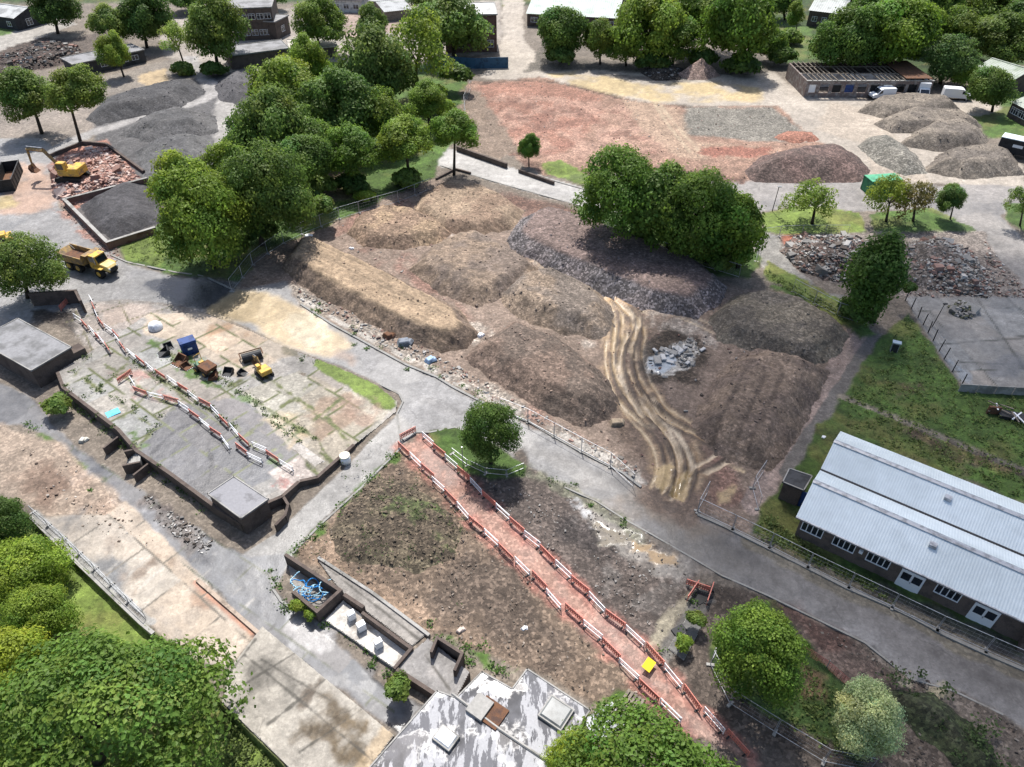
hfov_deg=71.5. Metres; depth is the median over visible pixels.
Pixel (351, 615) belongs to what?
concrete block
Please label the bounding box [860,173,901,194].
skip
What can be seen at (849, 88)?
boarded window
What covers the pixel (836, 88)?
boarded window
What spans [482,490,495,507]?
pedestrian barrier
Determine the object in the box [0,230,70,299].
broadleaf tree
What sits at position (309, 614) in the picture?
bush
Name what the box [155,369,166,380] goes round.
pedestrian barrier
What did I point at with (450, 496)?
pedestrian barrier
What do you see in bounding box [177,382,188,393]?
pedestrian barrier
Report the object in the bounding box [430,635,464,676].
brick wall
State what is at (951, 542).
brick hall
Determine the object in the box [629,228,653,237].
bush
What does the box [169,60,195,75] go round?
bush
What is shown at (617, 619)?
pedestrian barrier
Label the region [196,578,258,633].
kerb
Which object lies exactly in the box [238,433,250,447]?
pedestrian barrier
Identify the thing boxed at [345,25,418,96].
broadleaf tree
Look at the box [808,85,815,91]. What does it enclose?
boarded window
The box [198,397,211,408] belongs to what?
pedestrian barrier
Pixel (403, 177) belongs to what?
bush
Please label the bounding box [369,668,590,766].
derelict hall
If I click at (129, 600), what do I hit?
fence
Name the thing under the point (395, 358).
kerb
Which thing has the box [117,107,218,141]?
ash heap
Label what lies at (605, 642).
pedestrian barrier
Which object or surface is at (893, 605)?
fence
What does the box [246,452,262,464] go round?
pedestrian barrier
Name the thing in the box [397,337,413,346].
debris lump
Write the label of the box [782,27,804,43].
bush
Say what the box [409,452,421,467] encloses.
pedestrian barrier
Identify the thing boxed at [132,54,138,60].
window
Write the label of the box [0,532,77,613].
broadleaf tree
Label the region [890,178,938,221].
broadleaf tree
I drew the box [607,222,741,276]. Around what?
fence
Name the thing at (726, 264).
bush
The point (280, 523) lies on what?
brick wall
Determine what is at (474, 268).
spoil heap
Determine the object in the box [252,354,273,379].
mini excavator
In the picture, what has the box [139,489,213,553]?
rubble
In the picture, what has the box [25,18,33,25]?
window
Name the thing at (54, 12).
broadleaf tree
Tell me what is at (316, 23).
broadleaf tree
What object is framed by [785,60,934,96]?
roofless shell
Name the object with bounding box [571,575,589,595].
pedestrian barrier
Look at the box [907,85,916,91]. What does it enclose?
boarded window
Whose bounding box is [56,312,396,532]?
concrete platform
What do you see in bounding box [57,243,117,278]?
dump truck
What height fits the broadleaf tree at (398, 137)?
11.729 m
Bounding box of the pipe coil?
[290,571,330,601]
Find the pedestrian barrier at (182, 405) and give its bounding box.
[177,400,188,413]
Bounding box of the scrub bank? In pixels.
[890,689,1000,766]
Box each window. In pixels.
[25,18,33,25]
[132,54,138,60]
[248,14,254,19]
[251,30,258,35]
[256,13,263,18]
[259,29,266,34]
[264,13,270,18]
[488,40,493,46]
[531,17,536,21]
[800,522,823,538]
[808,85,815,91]
[831,536,856,553]
[832,85,841,91]
[844,85,853,91]
[865,552,891,569]
[869,85,878,91]
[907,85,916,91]
[933,584,962,602]
[1010,106,1019,115]
[1017,110,1023,119]
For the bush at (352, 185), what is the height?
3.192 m
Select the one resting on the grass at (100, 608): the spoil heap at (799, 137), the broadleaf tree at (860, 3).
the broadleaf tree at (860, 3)
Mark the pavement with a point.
(160, 586)
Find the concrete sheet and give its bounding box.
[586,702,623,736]
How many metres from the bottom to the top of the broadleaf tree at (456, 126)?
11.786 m
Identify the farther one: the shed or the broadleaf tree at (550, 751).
the shed
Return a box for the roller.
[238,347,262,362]
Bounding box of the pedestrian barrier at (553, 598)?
[546,588,561,609]
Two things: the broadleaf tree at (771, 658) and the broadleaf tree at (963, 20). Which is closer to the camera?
the broadleaf tree at (771, 658)
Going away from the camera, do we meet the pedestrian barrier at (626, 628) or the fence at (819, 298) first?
the pedestrian barrier at (626, 628)
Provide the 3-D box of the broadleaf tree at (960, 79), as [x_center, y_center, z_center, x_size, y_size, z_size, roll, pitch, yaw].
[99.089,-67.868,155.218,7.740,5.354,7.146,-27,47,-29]
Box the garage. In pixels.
[0,3,49,30]
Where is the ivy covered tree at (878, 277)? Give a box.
[837,229,914,325]
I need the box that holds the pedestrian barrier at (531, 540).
[523,530,540,548]
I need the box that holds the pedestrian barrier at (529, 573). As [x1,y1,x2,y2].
[515,556,530,576]
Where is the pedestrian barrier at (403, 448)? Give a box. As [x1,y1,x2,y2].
[398,441,409,456]
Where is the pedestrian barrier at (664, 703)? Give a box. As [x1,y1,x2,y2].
[660,698,681,723]
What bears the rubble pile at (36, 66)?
on the rubble ground at (734, 139)
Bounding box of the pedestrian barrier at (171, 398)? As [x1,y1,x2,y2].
[163,395,179,404]
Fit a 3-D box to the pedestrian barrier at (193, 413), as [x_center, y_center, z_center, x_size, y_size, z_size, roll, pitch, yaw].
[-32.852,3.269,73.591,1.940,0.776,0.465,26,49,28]
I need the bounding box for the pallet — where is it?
[621,688,644,706]
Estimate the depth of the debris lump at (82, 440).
72.16 m
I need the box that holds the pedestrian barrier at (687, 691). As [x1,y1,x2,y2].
[681,684,701,712]
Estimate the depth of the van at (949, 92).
150.30 m
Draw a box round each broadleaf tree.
[0,64,54,133]
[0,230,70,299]
[0,494,37,545]
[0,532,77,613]
[0,581,84,645]
[0,622,65,723]
[0,623,255,766]
[25,0,84,33]
[39,63,110,141]
[84,2,133,39]
[93,29,131,76]
[117,0,176,47]
[144,146,222,257]
[146,162,249,272]
[157,19,191,61]
[169,0,196,9]
[183,0,252,62]
[196,138,252,185]
[213,112,265,149]
[214,137,318,246]
[225,81,314,157]
[243,50,314,110]
[276,0,286,3]
[277,133,341,183]
[286,31,332,78]
[288,0,347,44]
[290,115,337,144]
[297,63,389,146]
[324,121,383,175]
[332,19,418,81]
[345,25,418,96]
[356,1,388,35]
[364,84,417,137]
[374,112,435,167]
[386,3,456,87]
[405,0,495,56]
[407,77,452,129]
[408,0,432,6]
[428,107,480,175]
[457,400,524,464]
[517,133,541,166]
[537,4,589,62]
[539,722,597,766]
[552,690,740,766]
[565,141,656,240]
[582,16,612,63]
[603,23,640,65]
[607,0,687,66]
[622,159,706,251]
[645,15,705,64]
[645,165,745,262]
[674,0,725,41]
[690,191,769,268]
[695,0,781,66]
[705,596,810,712]
[758,27,790,58]
[764,0,801,19]
[776,176,838,224]
[785,0,805,28]
[806,2,889,72]
[831,672,909,762]
[840,0,880,22]
[862,172,911,221]
[868,0,946,65]
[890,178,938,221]
[918,0,966,15]
[918,4,959,44]
[919,33,982,83]
[922,43,985,81]
[935,182,968,218]
[940,3,981,45]
[948,61,978,85]
[963,0,1019,20]
[963,9,1023,63]
[964,65,1022,111]
[991,0,1023,35]
[1001,185,1023,225]
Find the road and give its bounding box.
[0,0,1023,726]
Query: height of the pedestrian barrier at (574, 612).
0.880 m
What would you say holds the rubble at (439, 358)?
on the ground at (650, 413)
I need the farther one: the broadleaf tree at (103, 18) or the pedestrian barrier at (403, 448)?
the broadleaf tree at (103, 18)
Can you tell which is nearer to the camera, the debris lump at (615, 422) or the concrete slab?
the concrete slab
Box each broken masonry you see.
[0,40,80,73]
[47,146,139,203]
[644,65,684,80]
[781,231,867,281]
[904,235,991,295]
[948,299,981,318]
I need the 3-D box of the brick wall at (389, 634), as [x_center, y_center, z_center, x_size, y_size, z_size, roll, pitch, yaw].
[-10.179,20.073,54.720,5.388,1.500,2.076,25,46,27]
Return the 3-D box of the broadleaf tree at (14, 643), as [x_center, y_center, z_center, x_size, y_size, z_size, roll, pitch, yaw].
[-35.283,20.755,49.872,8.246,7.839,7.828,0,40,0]
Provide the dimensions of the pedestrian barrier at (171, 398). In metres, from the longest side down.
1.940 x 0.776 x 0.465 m
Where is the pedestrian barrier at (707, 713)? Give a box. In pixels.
[703,706,724,733]
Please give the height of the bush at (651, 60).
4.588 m
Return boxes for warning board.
[641,657,655,672]
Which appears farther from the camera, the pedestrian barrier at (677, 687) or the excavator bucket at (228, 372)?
the excavator bucket at (228, 372)
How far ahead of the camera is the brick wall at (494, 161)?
126.50 m
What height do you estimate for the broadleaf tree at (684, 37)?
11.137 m
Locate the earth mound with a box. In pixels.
[329,478,461,573]
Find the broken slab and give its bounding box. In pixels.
[652,343,705,365]
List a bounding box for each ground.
[0,1,1023,766]
[0,37,1023,297]
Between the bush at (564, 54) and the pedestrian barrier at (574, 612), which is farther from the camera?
the bush at (564, 54)
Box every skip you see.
[0,159,22,192]
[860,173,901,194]
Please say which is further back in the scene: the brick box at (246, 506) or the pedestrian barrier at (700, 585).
the brick box at (246, 506)
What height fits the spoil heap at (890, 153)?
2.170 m
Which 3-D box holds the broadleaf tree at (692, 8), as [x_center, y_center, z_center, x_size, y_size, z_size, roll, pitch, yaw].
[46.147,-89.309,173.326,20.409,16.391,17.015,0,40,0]
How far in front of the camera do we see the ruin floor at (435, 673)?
52.68 m
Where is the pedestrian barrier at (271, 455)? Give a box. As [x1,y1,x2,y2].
[265,449,278,463]
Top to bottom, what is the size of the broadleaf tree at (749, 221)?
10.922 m
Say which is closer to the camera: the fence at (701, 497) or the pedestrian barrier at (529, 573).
the pedestrian barrier at (529, 573)
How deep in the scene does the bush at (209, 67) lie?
161.54 m
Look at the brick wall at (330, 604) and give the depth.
57.63 m
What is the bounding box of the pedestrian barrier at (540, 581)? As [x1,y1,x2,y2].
[531,570,547,591]
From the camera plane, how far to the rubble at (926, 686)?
50.83 m
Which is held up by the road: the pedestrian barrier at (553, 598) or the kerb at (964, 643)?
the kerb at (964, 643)
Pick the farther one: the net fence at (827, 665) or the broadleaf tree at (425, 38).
the broadleaf tree at (425, 38)
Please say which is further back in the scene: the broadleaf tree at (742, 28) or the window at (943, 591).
the broadleaf tree at (742, 28)
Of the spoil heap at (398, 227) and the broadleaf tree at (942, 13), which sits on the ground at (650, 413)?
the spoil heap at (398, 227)
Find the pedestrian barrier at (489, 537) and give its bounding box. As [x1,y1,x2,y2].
[483,528,498,546]
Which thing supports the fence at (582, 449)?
on the road
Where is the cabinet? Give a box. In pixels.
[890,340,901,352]
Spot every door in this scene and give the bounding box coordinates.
[797,491,806,506]
[894,568,925,593]
[965,602,1000,627]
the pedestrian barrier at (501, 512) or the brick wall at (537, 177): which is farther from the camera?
the brick wall at (537, 177)
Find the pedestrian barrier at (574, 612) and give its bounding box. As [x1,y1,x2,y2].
[565,602,582,623]
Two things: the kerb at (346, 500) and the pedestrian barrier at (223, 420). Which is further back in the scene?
the pedestrian barrier at (223, 420)
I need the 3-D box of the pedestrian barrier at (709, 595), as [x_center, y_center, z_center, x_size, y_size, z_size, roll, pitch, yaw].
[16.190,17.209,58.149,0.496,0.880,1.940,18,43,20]
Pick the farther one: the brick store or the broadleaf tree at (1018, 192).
the broadleaf tree at (1018, 192)
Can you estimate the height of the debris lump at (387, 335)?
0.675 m
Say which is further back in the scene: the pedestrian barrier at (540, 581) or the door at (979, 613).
the pedestrian barrier at (540, 581)
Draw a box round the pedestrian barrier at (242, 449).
[235,442,247,456]
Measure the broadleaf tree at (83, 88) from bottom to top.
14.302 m
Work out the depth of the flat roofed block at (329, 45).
174.53 m
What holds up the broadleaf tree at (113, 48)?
on the ground at (650, 413)
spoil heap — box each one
[282,236,478,352]
[347,204,451,249]
[409,230,538,307]
[414,179,524,234]
[465,321,619,427]
[501,266,615,339]
[507,207,726,319]
[679,58,719,79]
[691,348,829,471]
[708,290,849,364]
[745,143,870,183]
[774,131,818,143]
[857,92,960,118]
[857,135,926,175]
[874,106,981,132]
[901,118,988,151]
[925,143,1023,179]
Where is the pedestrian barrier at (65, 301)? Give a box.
[58,298,69,310]
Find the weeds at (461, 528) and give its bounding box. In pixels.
[313,440,465,606]
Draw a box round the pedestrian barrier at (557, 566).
[555,559,571,579]
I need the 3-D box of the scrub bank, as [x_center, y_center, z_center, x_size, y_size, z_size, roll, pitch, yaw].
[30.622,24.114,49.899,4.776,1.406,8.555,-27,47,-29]
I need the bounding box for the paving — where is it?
[668,620,701,660]
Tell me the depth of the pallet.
51.80 m
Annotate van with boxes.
[868,86,896,98]
[914,79,931,93]
[941,85,967,100]
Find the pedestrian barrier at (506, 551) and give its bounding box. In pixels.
[498,542,513,561]
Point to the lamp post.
(940, 312)
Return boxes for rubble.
[23,448,152,545]
[61,204,122,260]
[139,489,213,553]
[292,287,637,481]
[301,472,637,693]
[335,187,850,501]
[474,82,791,176]
[476,481,689,630]
[649,338,699,377]
[711,584,1023,766]
[905,241,1023,297]
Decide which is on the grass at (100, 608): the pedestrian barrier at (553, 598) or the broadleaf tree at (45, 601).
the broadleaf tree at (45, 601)
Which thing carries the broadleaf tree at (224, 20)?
on the pavement
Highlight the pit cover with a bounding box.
[691,588,712,604]
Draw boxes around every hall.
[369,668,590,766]
[526,0,624,26]
[795,431,1023,653]
[968,57,1023,93]
[1006,97,1023,125]
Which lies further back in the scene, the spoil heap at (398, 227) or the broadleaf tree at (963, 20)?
the broadleaf tree at (963, 20)
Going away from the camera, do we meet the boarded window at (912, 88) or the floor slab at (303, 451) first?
the floor slab at (303, 451)
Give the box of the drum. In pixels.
[339,451,350,465]
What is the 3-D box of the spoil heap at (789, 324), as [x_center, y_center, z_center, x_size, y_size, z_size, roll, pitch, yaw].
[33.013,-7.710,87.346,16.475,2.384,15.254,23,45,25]
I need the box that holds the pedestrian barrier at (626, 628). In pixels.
[625,624,644,646]
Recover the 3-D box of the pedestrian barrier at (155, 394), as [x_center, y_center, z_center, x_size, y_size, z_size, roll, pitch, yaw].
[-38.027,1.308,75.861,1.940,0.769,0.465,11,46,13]
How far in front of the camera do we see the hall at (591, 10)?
196.39 m
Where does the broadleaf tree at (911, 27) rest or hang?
on the grass at (100, 608)
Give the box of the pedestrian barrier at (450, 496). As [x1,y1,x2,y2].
[443,488,456,506]
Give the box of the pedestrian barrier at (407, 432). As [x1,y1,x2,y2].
[399,426,415,440]
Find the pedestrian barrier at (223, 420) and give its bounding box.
[218,414,229,428]
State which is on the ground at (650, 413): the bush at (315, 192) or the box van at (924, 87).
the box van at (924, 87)
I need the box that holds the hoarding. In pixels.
[440,56,507,68]
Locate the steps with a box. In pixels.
[122,447,143,474]
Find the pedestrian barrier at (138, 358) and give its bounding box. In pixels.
[135,355,146,366]
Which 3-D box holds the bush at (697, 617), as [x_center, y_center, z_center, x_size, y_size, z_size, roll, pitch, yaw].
[14.399,18.220,55.453,1.896,0.784,1.348,18,43,20]
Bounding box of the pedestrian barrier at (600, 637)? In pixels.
[583,619,602,640]
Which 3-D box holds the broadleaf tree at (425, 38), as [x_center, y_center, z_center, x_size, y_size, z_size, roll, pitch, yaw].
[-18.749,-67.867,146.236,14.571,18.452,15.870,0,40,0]
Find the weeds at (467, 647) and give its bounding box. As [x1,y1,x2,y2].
[21,303,699,715]
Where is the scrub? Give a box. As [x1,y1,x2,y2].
[866,658,1019,766]
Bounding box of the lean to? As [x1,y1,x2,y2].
[778,468,812,506]
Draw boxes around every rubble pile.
[0,42,82,72]
[64,152,132,205]
[641,66,682,80]
[779,237,853,280]
[904,240,990,295]
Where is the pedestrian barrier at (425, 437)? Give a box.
[422,432,433,446]
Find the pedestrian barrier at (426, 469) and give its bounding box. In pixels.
[421,463,434,478]
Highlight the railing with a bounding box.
[449,448,523,477]
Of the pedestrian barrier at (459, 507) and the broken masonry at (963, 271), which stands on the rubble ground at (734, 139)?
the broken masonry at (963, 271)
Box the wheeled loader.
[0,231,12,243]
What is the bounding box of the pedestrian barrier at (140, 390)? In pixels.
[132,386,147,396]
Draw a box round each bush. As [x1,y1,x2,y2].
[39,391,72,414]
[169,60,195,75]
[199,60,229,75]
[222,235,251,256]
[244,222,279,241]
[288,598,308,612]
[302,606,318,621]
[304,175,339,193]
[305,184,319,196]
[312,194,334,213]
[334,172,370,194]
[352,190,375,201]
[383,669,410,702]
[390,167,421,188]
[429,99,456,115]
[433,83,448,94]
[438,61,474,81]
[543,45,575,64]
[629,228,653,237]
[633,50,673,68]
[667,241,703,262]
[674,632,693,653]
[684,609,707,627]
[687,47,719,64]
[707,250,735,270]
[718,53,763,73]
[767,46,798,63]
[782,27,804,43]
[837,296,872,326]
[900,282,917,292]
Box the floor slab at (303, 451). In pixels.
[293,442,324,466]
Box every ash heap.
[80,182,159,238]
[86,79,205,125]
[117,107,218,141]
[134,133,213,180]
[214,70,256,105]
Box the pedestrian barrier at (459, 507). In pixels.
[456,501,468,519]
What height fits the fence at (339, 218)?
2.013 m
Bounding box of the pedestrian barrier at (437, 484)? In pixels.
[432,476,444,492]
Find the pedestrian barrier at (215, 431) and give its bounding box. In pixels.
[209,426,223,439]
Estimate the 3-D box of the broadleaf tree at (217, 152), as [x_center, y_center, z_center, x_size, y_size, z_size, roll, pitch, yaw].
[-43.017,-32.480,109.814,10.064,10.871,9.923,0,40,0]
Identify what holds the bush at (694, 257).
on the spoil heap at (634, 272)
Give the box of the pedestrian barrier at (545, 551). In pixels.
[539,544,554,564]
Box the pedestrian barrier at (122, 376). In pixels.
[117,369,132,383]
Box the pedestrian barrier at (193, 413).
[188,409,200,421]
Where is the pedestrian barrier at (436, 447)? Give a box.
[433,443,445,458]
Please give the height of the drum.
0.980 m
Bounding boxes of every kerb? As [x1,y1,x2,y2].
[110,254,234,290]
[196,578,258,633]
[268,571,293,611]
[292,448,400,552]
[300,303,530,423]
[379,384,462,443]
[440,165,578,205]
[530,422,641,487]
[553,180,583,189]
[564,487,1002,714]
[697,513,1023,671]
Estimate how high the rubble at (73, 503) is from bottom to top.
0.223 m
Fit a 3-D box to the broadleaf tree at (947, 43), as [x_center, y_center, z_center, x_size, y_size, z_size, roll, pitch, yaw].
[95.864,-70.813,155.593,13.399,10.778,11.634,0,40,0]
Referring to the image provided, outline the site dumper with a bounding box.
[193,353,216,377]
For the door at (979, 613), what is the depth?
55.82 m
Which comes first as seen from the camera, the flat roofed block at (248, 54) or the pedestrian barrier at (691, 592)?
the pedestrian barrier at (691, 592)
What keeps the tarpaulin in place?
on the concrete platform
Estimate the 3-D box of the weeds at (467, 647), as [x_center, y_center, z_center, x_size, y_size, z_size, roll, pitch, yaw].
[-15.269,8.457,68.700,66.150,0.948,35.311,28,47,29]
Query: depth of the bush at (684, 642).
53.93 m
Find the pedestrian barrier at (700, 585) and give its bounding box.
[686,579,710,593]
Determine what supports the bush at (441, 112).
on the grass at (100, 608)
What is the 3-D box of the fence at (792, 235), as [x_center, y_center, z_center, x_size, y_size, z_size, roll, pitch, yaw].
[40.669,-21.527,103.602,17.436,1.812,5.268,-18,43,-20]
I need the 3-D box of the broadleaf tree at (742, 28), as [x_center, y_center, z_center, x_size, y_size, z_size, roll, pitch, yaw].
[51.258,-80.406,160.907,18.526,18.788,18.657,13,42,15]
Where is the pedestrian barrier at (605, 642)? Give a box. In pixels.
[601,637,620,658]
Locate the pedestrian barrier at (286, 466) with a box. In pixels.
[279,459,293,472]
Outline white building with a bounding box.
[329,0,368,12]
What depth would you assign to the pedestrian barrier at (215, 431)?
71.47 m
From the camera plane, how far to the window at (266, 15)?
183.98 m
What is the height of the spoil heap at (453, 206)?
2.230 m
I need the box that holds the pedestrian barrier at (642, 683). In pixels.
[638,677,659,702]
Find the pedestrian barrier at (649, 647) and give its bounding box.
[645,642,664,666]
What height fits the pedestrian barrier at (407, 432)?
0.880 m
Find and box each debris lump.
[78,437,89,443]
[382,331,395,339]
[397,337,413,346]
[424,355,436,363]
[456,626,465,634]
[609,418,624,426]
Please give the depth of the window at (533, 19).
196.49 m
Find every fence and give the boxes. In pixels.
[28,505,145,617]
[228,178,430,291]
[463,80,470,110]
[501,398,634,485]
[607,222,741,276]
[694,481,710,512]
[695,499,1023,665]
[706,631,877,766]
[749,461,766,510]
[754,225,849,261]
[791,279,857,321]
[801,644,848,685]
[905,292,967,383]
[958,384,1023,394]
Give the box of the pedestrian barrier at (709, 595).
[704,582,714,605]
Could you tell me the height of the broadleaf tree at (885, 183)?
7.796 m
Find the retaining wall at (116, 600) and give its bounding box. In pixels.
[29,516,154,636]
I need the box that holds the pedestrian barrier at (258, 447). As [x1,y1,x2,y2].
[251,441,267,453]
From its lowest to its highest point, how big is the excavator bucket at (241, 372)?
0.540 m
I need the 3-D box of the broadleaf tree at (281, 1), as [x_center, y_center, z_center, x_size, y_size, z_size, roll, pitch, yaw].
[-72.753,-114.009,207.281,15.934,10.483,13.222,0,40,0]
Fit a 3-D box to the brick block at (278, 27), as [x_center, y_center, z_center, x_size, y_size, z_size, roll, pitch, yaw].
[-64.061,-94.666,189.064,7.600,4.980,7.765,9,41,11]
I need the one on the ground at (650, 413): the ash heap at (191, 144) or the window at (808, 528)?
the ash heap at (191, 144)
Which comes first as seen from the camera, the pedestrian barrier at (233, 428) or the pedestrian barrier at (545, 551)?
the pedestrian barrier at (545, 551)
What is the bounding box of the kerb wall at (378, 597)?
[317,556,430,637]
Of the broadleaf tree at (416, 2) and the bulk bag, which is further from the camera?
the broadleaf tree at (416, 2)
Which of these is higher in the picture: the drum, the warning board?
the drum
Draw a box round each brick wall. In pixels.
[28,289,86,312]
[50,141,144,173]
[62,177,155,249]
[103,436,121,454]
[132,463,150,482]
[274,496,291,531]
[284,553,343,622]
[343,593,365,612]
[361,611,413,669]
[393,667,434,697]
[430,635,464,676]
[435,168,470,179]
[456,146,507,167]
[518,169,554,184]
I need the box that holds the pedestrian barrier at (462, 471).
[457,465,469,481]
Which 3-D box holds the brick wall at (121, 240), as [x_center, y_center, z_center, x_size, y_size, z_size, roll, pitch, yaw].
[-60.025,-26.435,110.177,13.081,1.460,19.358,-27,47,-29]
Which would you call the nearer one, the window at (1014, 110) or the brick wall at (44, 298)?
the brick wall at (44, 298)
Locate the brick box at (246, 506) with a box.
[207,476,272,533]
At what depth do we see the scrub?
49.58 m
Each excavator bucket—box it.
[156,344,170,357]
[162,341,173,349]
[171,352,188,367]
[179,361,192,370]
[206,370,218,380]
[222,366,233,377]
[236,368,247,376]
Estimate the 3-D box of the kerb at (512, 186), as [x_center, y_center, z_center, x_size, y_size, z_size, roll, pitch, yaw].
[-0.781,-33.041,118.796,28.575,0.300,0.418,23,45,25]
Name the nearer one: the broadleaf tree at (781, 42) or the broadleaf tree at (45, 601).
the broadleaf tree at (45, 601)
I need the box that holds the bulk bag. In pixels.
[148,321,162,331]
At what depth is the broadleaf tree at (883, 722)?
45.63 m
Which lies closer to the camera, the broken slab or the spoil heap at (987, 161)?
the broken slab
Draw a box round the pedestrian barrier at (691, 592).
[685,580,698,601]
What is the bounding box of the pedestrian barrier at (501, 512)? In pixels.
[495,503,509,520]
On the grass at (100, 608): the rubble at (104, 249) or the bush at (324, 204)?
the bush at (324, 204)
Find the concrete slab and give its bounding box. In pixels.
[222,626,393,766]
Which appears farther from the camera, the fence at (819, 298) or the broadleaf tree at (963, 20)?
the broadleaf tree at (963, 20)
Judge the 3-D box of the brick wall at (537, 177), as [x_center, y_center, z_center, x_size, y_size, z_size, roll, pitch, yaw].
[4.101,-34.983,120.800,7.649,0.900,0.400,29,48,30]
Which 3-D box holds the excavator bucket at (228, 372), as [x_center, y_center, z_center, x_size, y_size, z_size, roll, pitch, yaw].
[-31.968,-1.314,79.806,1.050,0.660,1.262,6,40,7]
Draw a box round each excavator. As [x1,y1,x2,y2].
[25,146,90,183]
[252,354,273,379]
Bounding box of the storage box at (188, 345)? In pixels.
[177,334,198,355]
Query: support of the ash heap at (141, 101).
on the ground at (650, 413)
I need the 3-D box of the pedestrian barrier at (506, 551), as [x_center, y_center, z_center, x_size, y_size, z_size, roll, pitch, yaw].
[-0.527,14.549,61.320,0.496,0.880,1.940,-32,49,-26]
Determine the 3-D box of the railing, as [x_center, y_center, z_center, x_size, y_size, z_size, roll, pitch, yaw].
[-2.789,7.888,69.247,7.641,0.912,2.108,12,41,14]
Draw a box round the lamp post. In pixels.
[932,303,947,326]
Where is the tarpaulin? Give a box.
[105,407,120,417]
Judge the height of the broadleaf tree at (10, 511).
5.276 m
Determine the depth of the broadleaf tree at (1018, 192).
104.75 m
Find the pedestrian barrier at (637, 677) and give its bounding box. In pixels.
[619,657,638,680]
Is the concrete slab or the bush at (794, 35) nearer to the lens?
the concrete slab
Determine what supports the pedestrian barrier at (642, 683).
on the ground at (650, 413)
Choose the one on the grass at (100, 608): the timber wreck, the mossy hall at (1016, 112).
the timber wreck
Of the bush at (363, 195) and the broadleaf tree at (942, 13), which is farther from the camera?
the broadleaf tree at (942, 13)
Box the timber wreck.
[985,400,1023,422]
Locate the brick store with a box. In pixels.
[0,318,87,387]
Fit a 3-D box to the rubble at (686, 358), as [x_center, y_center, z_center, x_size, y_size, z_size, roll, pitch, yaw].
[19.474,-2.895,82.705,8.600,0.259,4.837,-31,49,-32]
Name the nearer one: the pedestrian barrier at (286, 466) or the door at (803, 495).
the door at (803, 495)
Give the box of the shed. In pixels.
[368,0,410,21]
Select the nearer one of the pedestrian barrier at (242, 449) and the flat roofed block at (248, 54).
the pedestrian barrier at (242, 449)
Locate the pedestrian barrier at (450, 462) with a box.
[444,454,457,470]
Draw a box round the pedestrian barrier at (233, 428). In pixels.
[229,423,238,437]
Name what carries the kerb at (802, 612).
on the road
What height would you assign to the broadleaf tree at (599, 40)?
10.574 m
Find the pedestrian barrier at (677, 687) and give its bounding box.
[663,663,682,688]
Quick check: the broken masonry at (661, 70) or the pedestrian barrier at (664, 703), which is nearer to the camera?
the pedestrian barrier at (664, 703)
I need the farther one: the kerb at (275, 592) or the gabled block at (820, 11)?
the gabled block at (820, 11)
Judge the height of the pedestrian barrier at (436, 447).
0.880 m
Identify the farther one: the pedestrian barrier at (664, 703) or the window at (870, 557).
the window at (870, 557)
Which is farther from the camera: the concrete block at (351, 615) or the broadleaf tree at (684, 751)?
the concrete block at (351, 615)
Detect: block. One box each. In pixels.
[60,43,146,73]
[226,39,288,69]
[230,0,278,40]
[263,14,290,39]
[286,36,337,57]
[346,609,355,621]
[356,619,366,632]
[373,636,383,649]
[445,2,497,52]
[806,0,851,26]
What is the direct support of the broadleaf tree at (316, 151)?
on the grass at (100, 608)
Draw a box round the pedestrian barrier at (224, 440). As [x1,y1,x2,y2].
[221,435,231,450]
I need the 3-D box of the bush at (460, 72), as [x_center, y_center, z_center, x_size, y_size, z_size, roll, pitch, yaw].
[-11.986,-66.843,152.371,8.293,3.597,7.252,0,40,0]
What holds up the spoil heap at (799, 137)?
on the rubble ground at (734, 139)
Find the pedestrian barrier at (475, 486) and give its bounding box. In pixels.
[470,477,481,494]
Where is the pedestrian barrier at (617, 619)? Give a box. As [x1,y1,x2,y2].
[605,609,625,628]
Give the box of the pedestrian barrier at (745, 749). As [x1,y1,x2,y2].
[726,728,749,756]
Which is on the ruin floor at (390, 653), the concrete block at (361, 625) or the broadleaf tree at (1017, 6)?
the concrete block at (361, 625)
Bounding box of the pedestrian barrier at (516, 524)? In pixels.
[509,516,524,534]
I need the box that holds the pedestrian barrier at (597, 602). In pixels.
[588,591,604,613]
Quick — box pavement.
[0,0,1023,757]
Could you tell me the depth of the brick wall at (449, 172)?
122.11 m
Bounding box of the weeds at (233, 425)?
[62,353,318,513]
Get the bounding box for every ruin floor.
[289,566,332,607]
[318,561,424,646]
[325,600,405,668]
[399,638,469,694]
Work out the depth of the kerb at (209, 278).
97.65 m
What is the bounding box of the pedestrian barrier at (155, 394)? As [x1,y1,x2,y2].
[147,391,163,400]
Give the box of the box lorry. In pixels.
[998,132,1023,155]
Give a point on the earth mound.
(392, 520)
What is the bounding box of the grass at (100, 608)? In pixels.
[0,0,1023,766]
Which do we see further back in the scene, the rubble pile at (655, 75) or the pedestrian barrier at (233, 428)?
the rubble pile at (655, 75)
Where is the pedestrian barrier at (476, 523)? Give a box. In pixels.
[469,515,483,533]
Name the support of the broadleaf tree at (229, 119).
on the grass at (100, 608)
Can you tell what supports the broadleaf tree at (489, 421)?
on the grass at (100, 608)
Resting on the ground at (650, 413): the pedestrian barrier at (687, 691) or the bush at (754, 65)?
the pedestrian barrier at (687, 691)
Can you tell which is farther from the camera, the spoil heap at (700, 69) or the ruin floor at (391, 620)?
the spoil heap at (700, 69)
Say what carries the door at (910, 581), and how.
in the brick hall
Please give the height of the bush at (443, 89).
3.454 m

